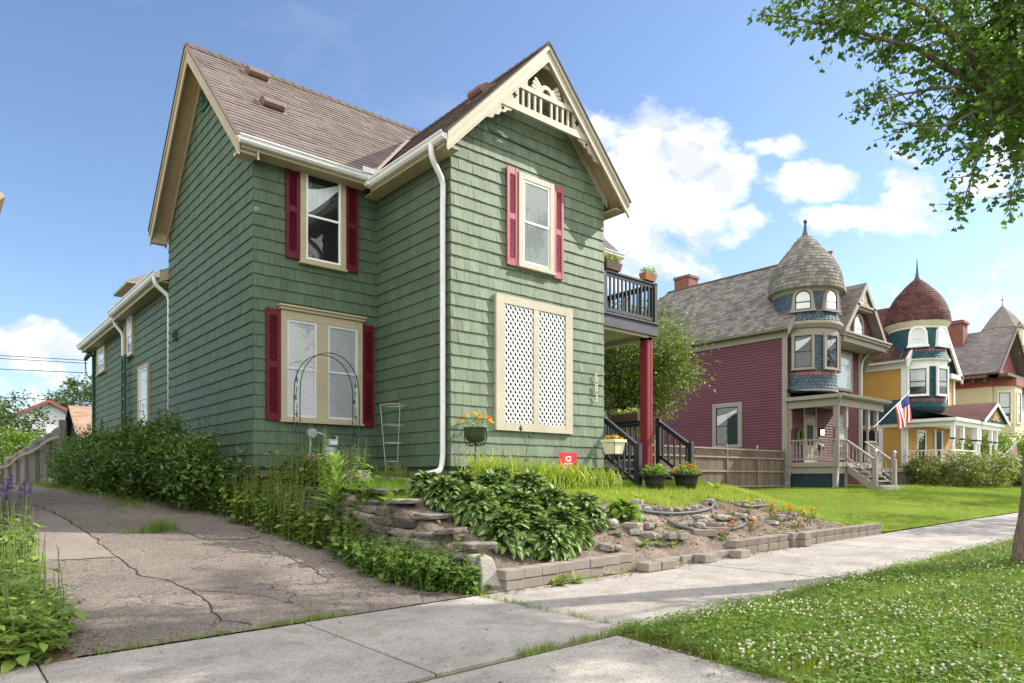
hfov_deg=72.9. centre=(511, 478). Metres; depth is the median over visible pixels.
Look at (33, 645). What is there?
bellflower
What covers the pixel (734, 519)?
rock
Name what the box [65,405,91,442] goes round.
brown roof garage
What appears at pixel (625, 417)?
planter box
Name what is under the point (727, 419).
window
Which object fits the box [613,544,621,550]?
rock
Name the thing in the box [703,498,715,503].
rock
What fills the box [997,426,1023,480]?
hedge shrub
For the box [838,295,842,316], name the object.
window
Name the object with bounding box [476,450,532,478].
daylily
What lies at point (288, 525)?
weed clump
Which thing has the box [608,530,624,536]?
weed
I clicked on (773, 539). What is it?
paver
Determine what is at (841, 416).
window
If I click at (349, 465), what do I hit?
shrub
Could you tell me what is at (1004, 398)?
window
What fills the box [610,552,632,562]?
paver
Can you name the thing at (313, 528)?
weed clump
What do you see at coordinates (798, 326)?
maroon house
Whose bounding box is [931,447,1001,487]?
bush
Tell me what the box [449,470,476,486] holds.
hosta
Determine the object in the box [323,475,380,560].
ground cover
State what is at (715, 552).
paver
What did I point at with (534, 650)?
crack grass
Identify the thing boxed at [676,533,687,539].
loose brick
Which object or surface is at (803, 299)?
window
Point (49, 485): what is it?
driveway edge grass
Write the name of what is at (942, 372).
window
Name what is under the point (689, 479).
black pot
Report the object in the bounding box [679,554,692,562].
paver
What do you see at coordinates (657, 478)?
black pot
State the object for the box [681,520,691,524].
rock
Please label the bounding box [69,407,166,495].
side shrub
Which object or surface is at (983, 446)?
hedge shrub
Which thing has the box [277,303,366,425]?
window
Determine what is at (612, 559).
paver
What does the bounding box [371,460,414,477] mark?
feathery plant
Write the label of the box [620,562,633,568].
paver
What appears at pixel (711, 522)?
rock
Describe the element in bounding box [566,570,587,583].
weed
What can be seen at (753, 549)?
paver
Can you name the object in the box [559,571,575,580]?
paver
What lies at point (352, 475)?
stone block
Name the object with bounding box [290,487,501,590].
retaining wall
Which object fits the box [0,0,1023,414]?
sky
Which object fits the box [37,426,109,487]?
side shrub
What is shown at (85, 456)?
side shrub
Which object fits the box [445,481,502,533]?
hosta
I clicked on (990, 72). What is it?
street tree
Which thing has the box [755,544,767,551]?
paver
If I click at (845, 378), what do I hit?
window
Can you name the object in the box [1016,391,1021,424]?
window
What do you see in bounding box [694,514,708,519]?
rock
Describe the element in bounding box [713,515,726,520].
rock
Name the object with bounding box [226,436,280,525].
weed clump
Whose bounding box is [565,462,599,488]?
daylily
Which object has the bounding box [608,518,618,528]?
rock
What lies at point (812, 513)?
marigold
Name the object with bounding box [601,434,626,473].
flower stand
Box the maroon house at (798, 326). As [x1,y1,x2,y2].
[604,220,904,489]
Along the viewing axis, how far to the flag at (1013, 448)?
38.37 m
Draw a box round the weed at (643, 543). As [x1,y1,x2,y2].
[635,537,650,547]
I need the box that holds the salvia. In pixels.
[0,473,31,524]
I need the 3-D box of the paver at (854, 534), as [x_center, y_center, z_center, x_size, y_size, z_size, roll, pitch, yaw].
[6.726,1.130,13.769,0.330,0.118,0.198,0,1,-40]
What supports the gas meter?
attached to the green house at (442, 275)
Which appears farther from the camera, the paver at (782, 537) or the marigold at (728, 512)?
the marigold at (728, 512)
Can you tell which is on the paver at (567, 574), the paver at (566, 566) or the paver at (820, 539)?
the paver at (566, 566)
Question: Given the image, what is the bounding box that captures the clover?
[618,536,1023,682]
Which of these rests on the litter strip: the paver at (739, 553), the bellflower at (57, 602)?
the bellflower at (57, 602)
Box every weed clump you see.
[208,430,253,516]
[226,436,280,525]
[246,419,309,535]
[271,444,297,477]
[275,426,328,540]
[295,430,345,548]
[296,448,325,481]
[323,439,372,554]
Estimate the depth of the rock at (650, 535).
10.48 m
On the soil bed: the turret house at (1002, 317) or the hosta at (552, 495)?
the hosta at (552, 495)
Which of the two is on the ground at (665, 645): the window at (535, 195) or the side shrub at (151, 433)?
the side shrub at (151, 433)
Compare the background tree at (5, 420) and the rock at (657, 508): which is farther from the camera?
the background tree at (5, 420)
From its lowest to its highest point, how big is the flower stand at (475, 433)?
1.409 m
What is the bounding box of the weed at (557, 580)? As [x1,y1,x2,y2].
[550,573,571,585]
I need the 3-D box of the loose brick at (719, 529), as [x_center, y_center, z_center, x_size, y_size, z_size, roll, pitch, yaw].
[3.431,0.872,11.619,0.400,0.110,0.120,0,0,1]
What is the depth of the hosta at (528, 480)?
10.56 m
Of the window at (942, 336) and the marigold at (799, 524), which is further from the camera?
the window at (942, 336)
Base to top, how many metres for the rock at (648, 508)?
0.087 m
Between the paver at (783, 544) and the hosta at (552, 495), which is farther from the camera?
the paver at (783, 544)
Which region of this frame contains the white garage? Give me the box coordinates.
[0,400,66,457]
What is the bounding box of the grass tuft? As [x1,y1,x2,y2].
[119,515,179,533]
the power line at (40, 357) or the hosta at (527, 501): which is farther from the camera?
the power line at (40, 357)
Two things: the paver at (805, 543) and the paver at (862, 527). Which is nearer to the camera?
the paver at (805, 543)
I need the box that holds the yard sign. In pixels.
[559,452,576,474]
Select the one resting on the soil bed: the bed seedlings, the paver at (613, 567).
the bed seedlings
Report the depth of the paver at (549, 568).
8.43 m
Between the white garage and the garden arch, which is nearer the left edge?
the white garage
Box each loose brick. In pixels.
[663,532,676,539]
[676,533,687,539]
[692,529,717,536]
[705,527,729,533]
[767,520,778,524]
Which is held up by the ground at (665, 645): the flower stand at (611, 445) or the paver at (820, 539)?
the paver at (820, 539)
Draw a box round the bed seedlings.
[595,492,844,545]
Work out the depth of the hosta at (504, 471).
10.95 m
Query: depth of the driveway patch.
9.32 m
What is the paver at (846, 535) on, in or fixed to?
on the ground at (665, 645)
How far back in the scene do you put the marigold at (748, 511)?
13.23 m
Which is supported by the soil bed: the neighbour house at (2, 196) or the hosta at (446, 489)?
the hosta at (446, 489)
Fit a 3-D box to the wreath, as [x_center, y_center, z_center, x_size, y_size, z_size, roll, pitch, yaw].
[12.759,-1.850,30.683,0.570,0.770,0.150,0,0,-40]
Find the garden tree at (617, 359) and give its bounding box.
[604,284,722,460]
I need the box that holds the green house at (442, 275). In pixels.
[76,41,693,487]
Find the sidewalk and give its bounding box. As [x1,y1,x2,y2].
[0,513,1017,682]
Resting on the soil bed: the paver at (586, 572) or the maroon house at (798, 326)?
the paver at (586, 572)
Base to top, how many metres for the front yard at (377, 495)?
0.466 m
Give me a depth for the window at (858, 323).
33.00 m
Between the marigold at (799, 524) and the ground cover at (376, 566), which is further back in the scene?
the marigold at (799, 524)
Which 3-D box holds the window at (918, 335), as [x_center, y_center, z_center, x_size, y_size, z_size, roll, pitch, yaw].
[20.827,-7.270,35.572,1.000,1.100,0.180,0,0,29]
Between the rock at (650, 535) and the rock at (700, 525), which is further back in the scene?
the rock at (700, 525)
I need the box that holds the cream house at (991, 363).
[947,319,1023,475]
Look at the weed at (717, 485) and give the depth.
14.41 m
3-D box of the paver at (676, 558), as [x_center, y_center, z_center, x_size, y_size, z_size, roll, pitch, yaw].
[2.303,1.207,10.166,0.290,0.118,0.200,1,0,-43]
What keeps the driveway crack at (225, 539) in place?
on the driveway
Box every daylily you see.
[445,449,515,476]
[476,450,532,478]
[491,448,546,477]
[509,455,567,485]
[527,455,576,489]
[551,457,590,490]
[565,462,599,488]
[578,462,614,488]
[591,463,624,488]
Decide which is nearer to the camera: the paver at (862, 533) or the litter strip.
the litter strip
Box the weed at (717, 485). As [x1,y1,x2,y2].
[708,482,722,490]
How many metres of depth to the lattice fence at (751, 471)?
27.69 m
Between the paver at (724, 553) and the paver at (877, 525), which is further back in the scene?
the paver at (877, 525)
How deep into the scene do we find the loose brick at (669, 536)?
10.58 m
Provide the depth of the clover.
5.68 m
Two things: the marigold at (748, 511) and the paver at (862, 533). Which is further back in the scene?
the paver at (862, 533)
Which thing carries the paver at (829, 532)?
on the paver at (829, 538)
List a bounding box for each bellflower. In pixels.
[0,495,46,552]
[0,507,47,576]
[0,520,49,596]
[0,527,65,614]
[0,544,89,644]
[0,595,76,673]
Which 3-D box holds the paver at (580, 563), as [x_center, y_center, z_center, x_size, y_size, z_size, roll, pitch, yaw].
[0.833,1.101,8.899,0.290,0.118,0.200,0,-1,-42]
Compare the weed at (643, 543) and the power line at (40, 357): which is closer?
the weed at (643, 543)
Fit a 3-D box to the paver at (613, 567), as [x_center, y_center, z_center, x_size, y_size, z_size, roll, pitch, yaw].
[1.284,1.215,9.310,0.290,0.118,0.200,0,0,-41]
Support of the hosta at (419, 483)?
on the soil bed
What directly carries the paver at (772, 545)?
on the ground at (665, 645)
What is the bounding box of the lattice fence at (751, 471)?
[614,439,784,488]
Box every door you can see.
[805,418,814,462]
[936,432,940,464]
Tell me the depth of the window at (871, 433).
37.14 m
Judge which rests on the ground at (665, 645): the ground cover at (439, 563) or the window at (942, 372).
the ground cover at (439, 563)
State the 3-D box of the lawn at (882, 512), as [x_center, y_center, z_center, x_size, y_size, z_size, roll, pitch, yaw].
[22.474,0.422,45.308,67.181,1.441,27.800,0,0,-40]
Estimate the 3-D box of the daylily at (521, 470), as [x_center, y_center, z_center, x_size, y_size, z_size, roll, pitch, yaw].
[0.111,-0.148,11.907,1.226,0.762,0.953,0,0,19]
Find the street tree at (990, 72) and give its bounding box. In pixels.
[747,0,1023,567]
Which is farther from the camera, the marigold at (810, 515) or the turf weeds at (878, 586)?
the marigold at (810, 515)
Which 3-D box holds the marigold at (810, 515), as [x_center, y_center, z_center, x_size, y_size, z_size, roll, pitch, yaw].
[5.834,0.773,13.729,0.223,0.288,0.150,0,0,23]
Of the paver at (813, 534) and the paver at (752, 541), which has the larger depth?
the paver at (813, 534)
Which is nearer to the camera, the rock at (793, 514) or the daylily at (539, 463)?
the daylily at (539, 463)
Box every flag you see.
[874,392,911,428]
[1001,441,1017,457]
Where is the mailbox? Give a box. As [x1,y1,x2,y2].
[818,443,823,451]
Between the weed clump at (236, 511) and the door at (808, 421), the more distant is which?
the door at (808, 421)
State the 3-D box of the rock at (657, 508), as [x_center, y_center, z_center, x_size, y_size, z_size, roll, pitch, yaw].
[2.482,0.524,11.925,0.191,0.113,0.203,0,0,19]
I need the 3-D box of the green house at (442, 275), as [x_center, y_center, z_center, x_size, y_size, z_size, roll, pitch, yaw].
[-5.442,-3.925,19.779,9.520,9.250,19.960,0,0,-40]
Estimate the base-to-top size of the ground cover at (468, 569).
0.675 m
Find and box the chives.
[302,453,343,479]
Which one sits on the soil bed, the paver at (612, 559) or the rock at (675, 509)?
the rock at (675, 509)
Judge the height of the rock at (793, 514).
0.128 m
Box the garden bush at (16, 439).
[0,425,46,482]
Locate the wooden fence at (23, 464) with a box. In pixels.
[0,420,65,483]
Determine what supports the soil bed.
on the ground at (665, 645)
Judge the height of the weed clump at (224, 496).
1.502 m
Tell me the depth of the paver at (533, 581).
8.23 m
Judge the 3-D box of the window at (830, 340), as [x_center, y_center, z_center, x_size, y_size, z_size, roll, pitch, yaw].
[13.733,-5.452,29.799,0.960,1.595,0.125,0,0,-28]
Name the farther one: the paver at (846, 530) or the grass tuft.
the paver at (846, 530)
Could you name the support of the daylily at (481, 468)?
on the front yard at (377, 495)
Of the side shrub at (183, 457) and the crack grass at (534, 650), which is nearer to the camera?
the crack grass at (534, 650)
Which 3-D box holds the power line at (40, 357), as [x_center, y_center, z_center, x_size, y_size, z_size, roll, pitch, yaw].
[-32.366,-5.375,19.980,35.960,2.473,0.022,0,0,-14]
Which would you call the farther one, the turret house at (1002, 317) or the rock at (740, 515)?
the turret house at (1002, 317)
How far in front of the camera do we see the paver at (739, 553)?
10.76 m
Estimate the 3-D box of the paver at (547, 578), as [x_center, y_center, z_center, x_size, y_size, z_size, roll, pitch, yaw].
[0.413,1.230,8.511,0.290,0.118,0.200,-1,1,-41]
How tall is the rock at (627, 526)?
0.147 m
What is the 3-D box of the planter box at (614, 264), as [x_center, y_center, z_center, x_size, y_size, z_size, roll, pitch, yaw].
[2.022,-4.421,14.153,0.579,0.363,0.312,0,0,-40]
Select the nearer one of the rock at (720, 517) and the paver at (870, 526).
the rock at (720, 517)
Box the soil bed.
[384,488,846,592]
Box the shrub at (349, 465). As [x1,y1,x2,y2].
[329,443,370,474]
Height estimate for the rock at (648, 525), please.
0.103 m
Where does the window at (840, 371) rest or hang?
in the maroon house at (798, 326)
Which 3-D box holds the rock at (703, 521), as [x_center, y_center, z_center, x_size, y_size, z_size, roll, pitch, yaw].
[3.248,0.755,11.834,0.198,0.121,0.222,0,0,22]
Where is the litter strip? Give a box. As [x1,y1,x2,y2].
[0,576,77,668]
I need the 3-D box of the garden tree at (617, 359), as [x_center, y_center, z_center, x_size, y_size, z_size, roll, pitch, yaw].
[3.680,-2.609,21.215,5.268,6.040,5.309,0,0,15]
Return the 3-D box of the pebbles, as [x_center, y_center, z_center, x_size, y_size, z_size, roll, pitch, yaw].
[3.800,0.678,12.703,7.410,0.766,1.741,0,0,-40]
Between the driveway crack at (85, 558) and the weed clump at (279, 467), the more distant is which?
the weed clump at (279, 467)
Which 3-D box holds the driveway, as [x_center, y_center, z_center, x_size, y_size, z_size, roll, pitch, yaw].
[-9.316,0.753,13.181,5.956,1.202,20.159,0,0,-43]
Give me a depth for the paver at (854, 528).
13.69 m
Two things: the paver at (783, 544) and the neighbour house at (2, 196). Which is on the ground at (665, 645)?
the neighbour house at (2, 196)
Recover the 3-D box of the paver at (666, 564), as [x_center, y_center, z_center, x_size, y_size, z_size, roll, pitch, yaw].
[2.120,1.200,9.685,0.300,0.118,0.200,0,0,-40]
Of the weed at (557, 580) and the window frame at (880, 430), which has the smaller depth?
the weed at (557, 580)
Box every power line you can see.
[0,355,87,360]
[0,358,87,363]
[3,369,85,372]
[3,397,91,401]
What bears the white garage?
on the ground at (665, 645)
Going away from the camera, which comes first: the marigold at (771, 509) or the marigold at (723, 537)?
the marigold at (723, 537)
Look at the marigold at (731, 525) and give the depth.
11.92 m
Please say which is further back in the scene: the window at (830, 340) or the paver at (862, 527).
the window at (830, 340)
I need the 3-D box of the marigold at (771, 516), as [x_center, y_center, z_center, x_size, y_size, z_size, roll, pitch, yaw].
[4.995,0.700,13.254,0.233,0.268,0.131,0,0,-20]
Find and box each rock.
[597,542,613,551]
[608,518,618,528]
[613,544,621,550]
[621,522,643,530]
[628,498,642,505]
[629,528,642,534]
[640,531,656,539]
[642,506,652,510]
[642,522,654,528]
[644,517,658,525]
[651,506,661,510]
[656,533,662,539]
[663,507,672,511]
[673,507,683,511]
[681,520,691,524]
[689,505,699,509]
[693,522,705,528]
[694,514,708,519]
[696,519,708,525]
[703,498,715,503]
[705,518,715,525]
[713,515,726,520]
[730,517,737,521]
[736,513,748,518]
[775,514,788,519]
[786,512,796,517]
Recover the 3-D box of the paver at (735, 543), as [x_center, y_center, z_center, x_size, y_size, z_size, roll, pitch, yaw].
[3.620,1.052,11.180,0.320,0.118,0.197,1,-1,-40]
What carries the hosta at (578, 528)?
on the soil bed
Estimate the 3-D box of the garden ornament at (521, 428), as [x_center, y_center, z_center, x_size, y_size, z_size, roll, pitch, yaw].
[0.231,-0.370,12.109,0.275,1.140,0.100,0,0,-40]
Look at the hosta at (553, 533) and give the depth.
8.88 m
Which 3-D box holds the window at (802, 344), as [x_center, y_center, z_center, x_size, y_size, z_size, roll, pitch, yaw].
[12.502,-5.452,29.784,0.960,1.595,0.125,0,0,27]
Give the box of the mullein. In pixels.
[311,449,352,519]
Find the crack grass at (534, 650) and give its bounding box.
[87,591,640,657]
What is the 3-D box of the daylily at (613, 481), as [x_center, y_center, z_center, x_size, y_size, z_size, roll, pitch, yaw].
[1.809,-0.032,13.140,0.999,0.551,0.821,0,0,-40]
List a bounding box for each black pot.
[641,462,668,490]
[669,461,701,489]
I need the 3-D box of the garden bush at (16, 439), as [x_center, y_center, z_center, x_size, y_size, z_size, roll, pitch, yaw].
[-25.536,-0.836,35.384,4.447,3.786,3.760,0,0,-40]
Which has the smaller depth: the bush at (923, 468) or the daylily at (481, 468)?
the daylily at (481, 468)
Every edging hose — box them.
[640,503,714,514]
[667,518,747,530]
[741,504,775,507]
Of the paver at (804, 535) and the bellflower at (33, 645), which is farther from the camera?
the paver at (804, 535)
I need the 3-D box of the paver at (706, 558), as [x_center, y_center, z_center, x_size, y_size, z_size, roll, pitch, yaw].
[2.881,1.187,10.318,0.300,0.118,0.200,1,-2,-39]
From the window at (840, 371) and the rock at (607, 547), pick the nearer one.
the rock at (607, 547)
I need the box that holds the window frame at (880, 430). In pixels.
[878,428,882,462]
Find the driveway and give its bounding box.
[0,484,483,656]
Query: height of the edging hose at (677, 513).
0.183 m
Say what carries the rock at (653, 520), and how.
on the soil bed
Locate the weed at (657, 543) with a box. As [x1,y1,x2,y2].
[648,539,668,546]
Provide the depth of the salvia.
9.99 m
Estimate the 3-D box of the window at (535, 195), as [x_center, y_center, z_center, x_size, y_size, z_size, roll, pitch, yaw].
[0.446,-4.628,12.665,0.910,1.705,0.109,0,0,-40]
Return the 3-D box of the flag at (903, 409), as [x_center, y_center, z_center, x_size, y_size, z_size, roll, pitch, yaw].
[17.164,-3.125,31.237,2.814,1.791,0.135,0,0,-31]
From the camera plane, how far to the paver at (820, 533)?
12.85 m
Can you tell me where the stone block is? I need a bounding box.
[346,470,369,483]
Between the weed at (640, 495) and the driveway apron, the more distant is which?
the weed at (640, 495)
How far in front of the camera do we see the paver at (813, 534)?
12.67 m
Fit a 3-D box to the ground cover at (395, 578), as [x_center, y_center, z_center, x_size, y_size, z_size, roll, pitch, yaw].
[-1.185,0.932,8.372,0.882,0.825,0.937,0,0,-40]
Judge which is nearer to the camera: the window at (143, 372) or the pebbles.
the pebbles
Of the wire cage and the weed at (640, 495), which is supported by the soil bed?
the weed at (640, 495)
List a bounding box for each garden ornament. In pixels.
[461,447,468,470]
[519,425,530,460]
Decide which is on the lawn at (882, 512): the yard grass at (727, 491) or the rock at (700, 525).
the yard grass at (727, 491)
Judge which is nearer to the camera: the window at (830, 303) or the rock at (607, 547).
the rock at (607, 547)
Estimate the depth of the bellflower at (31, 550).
7.78 m
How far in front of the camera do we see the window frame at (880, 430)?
36.69 m
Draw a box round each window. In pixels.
[95,343,106,375]
[126,314,134,358]
[137,362,150,426]
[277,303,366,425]
[298,172,347,272]
[517,171,555,276]
[712,402,742,447]
[790,288,815,313]
[791,332,814,370]
[821,288,840,313]
[823,332,839,370]
[834,415,847,449]
[837,336,841,373]
[837,351,853,392]
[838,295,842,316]
[852,314,863,334]
[863,431,877,462]
[907,326,928,347]
[907,365,929,396]
[916,429,925,459]
[935,326,949,347]
[936,365,949,396]
[996,390,1012,423]
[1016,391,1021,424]
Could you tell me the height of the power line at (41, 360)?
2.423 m
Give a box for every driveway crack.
[34,504,251,624]
[59,557,113,559]
[181,530,264,539]
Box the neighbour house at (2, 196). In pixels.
[0,192,4,213]
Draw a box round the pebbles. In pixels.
[594,494,841,550]
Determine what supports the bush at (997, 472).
on the lawn at (882, 512)
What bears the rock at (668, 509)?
on the soil bed
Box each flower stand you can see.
[458,411,493,460]
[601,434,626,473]
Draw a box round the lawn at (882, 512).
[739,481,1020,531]
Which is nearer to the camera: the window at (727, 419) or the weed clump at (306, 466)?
the weed clump at (306, 466)
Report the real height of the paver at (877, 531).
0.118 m
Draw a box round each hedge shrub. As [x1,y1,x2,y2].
[955,430,1023,481]
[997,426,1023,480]
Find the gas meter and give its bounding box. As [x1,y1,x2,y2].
[307,428,338,456]
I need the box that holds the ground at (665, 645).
[0,477,1023,682]
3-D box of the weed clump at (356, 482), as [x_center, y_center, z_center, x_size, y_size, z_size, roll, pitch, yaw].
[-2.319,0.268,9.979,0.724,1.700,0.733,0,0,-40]
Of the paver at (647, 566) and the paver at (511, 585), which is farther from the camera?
the paver at (647, 566)
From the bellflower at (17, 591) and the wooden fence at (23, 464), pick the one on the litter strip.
the bellflower at (17, 591)
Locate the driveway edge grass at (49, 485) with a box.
[17,480,495,592]
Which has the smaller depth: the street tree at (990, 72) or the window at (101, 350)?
the street tree at (990, 72)
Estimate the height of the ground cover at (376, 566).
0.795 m
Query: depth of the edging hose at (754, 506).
13.70 m
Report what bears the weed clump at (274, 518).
on the ground at (665, 645)
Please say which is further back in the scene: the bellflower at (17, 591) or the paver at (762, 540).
the paver at (762, 540)
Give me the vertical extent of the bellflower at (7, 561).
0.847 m
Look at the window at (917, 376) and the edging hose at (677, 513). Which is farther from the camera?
the window at (917, 376)
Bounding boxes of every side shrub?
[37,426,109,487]
[44,416,116,488]
[57,419,140,491]
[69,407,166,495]
[100,403,218,502]
[129,415,246,513]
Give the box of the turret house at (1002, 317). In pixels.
[981,297,1023,346]
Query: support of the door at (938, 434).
in the mustard house at (918, 361)
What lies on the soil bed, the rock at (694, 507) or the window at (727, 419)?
the rock at (694, 507)
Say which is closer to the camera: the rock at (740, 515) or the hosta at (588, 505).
the hosta at (588, 505)
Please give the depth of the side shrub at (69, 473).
15.53 m
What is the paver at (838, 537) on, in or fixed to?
on the ground at (665, 645)
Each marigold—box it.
[710,528,728,540]
[724,504,735,516]
[730,520,737,532]
[746,500,752,513]
[748,521,754,530]
[768,502,776,514]
[768,508,776,520]
[784,506,794,517]
[793,517,803,527]
[802,510,811,523]
[809,507,816,518]
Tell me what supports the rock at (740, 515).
on the soil bed
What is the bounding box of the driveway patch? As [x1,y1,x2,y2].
[0,511,113,561]
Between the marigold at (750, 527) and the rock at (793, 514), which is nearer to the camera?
the marigold at (750, 527)
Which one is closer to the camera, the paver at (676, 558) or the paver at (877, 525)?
the paver at (676, 558)
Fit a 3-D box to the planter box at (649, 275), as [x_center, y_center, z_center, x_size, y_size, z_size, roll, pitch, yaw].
[2.931,-4.422,14.902,0.472,0.363,0.296,0,0,-28]
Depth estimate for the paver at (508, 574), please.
8.01 m
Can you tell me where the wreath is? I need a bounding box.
[796,428,803,444]
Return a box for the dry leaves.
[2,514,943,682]
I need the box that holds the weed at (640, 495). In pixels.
[632,492,645,499]
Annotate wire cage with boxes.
[380,404,406,468]
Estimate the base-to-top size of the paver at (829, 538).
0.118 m
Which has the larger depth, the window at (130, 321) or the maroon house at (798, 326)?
the maroon house at (798, 326)
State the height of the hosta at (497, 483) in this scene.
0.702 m
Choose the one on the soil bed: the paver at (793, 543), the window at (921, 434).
the paver at (793, 543)
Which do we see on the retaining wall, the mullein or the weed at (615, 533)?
the mullein
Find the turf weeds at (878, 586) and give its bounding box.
[644,544,1023,682]
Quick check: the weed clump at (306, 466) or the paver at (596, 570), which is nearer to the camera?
the paver at (596, 570)
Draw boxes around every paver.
[496,567,523,580]
[500,579,524,590]
[515,565,541,577]
[524,576,542,587]
[532,563,558,574]
[542,573,558,584]
[548,560,574,572]
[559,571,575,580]
[567,558,589,569]
[575,568,590,577]
[582,556,605,567]
[590,566,605,575]
[596,554,619,564]
[605,564,619,569]
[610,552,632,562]
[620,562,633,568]
[637,561,660,571]
[652,559,675,569]
[665,556,679,560]
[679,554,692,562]
[694,553,716,562]
[702,551,719,558]
[715,550,729,557]
[726,539,746,547]
[729,549,749,558]
[739,538,757,545]
[745,546,757,552]
[748,536,768,544]
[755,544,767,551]
[763,535,778,543]
[768,542,778,549]
[771,534,788,541]
[776,541,788,548]
[783,532,798,539]
[787,540,798,546]
[795,532,810,539]
[798,539,810,546]
[801,531,816,537]
[809,530,825,536]
[815,537,824,543]
[817,529,834,535]
[823,535,833,541]
[826,528,842,534]
[834,527,851,533]
[834,534,842,540]
[842,533,850,539]
[843,526,859,532]
[851,525,866,531]
[851,532,858,537]
[859,524,874,529]
[859,531,866,536]
[866,530,874,535]
[867,523,881,529]
[874,529,881,534]
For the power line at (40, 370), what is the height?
2.123 m
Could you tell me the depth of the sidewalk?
6.17 m
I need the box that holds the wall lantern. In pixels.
[819,428,824,435]
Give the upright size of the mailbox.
0.427 m
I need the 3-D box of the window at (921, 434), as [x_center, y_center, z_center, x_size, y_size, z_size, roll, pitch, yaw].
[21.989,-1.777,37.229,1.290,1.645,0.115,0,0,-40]
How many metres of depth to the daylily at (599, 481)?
12.80 m
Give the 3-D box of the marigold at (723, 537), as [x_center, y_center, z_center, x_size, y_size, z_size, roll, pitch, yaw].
[3.410,0.929,11.310,0.340,0.262,0.162,0,0,-19]
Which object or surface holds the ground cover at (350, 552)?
on the ground at (665, 645)
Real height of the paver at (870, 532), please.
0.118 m
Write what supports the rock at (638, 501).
on the soil bed
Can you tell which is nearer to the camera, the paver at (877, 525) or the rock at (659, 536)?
the rock at (659, 536)
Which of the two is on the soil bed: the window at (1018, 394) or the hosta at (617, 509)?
the hosta at (617, 509)
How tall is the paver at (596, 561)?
0.118 m
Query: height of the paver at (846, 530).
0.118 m
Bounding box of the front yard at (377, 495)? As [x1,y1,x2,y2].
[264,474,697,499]
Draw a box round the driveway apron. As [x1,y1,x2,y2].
[421,636,786,682]
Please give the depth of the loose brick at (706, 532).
11.28 m
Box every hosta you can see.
[406,469,442,500]
[420,474,474,513]
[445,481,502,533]
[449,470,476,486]
[467,468,522,509]
[476,504,538,560]
[484,466,516,490]
[495,488,545,539]
[507,468,549,508]
[525,512,577,561]
[529,482,581,521]
[543,504,594,553]
[572,489,609,532]
[605,497,643,522]
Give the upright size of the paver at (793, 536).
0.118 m
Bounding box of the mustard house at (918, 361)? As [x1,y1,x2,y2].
[858,260,1021,482]
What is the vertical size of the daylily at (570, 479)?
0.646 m
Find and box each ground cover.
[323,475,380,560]
[332,483,400,569]
[352,517,414,579]
[375,520,447,588]
[405,533,468,592]
[439,544,493,596]
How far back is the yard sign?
12.94 m
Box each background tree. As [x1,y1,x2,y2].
[0,389,55,460]
[34,374,91,408]
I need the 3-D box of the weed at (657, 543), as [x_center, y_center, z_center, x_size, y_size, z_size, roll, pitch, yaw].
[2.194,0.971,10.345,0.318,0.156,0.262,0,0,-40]
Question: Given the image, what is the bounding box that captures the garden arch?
[293,352,359,468]
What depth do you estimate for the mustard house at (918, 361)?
36.06 m
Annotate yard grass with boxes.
[561,483,823,517]
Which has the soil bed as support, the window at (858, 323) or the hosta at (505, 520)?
the hosta at (505, 520)
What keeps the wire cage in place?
on the front yard at (377, 495)
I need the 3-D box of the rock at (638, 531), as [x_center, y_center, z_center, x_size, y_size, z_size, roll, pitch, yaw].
[1.894,0.818,10.612,0.219,0.111,0.138,0,0,-3]
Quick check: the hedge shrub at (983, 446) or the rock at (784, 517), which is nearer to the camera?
the rock at (784, 517)
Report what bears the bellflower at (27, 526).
on the litter strip
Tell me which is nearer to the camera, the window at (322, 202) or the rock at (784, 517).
the window at (322, 202)
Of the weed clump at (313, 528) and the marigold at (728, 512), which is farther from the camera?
the marigold at (728, 512)
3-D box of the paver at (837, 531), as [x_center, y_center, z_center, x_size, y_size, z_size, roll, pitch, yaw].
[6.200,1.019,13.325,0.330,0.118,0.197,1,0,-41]
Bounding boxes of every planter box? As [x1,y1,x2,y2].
[604,252,621,271]
[610,405,639,422]
[639,264,656,281]
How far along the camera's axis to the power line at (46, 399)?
42.19 m
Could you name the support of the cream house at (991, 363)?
on the ground at (665, 645)
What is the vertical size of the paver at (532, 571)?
0.118 m
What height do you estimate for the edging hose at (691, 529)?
0.231 m
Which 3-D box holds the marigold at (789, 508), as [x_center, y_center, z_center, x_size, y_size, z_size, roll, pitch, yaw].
[5.510,0.688,13.769,0.183,0.272,0.218,0,0,-40]
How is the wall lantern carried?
attached to the maroon house at (798, 326)
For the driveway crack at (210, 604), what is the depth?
8.06 m
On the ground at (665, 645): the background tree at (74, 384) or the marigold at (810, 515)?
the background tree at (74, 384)
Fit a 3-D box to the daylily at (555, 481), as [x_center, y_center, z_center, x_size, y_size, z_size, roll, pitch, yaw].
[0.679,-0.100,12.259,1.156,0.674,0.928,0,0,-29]
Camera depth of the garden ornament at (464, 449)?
11.32 m

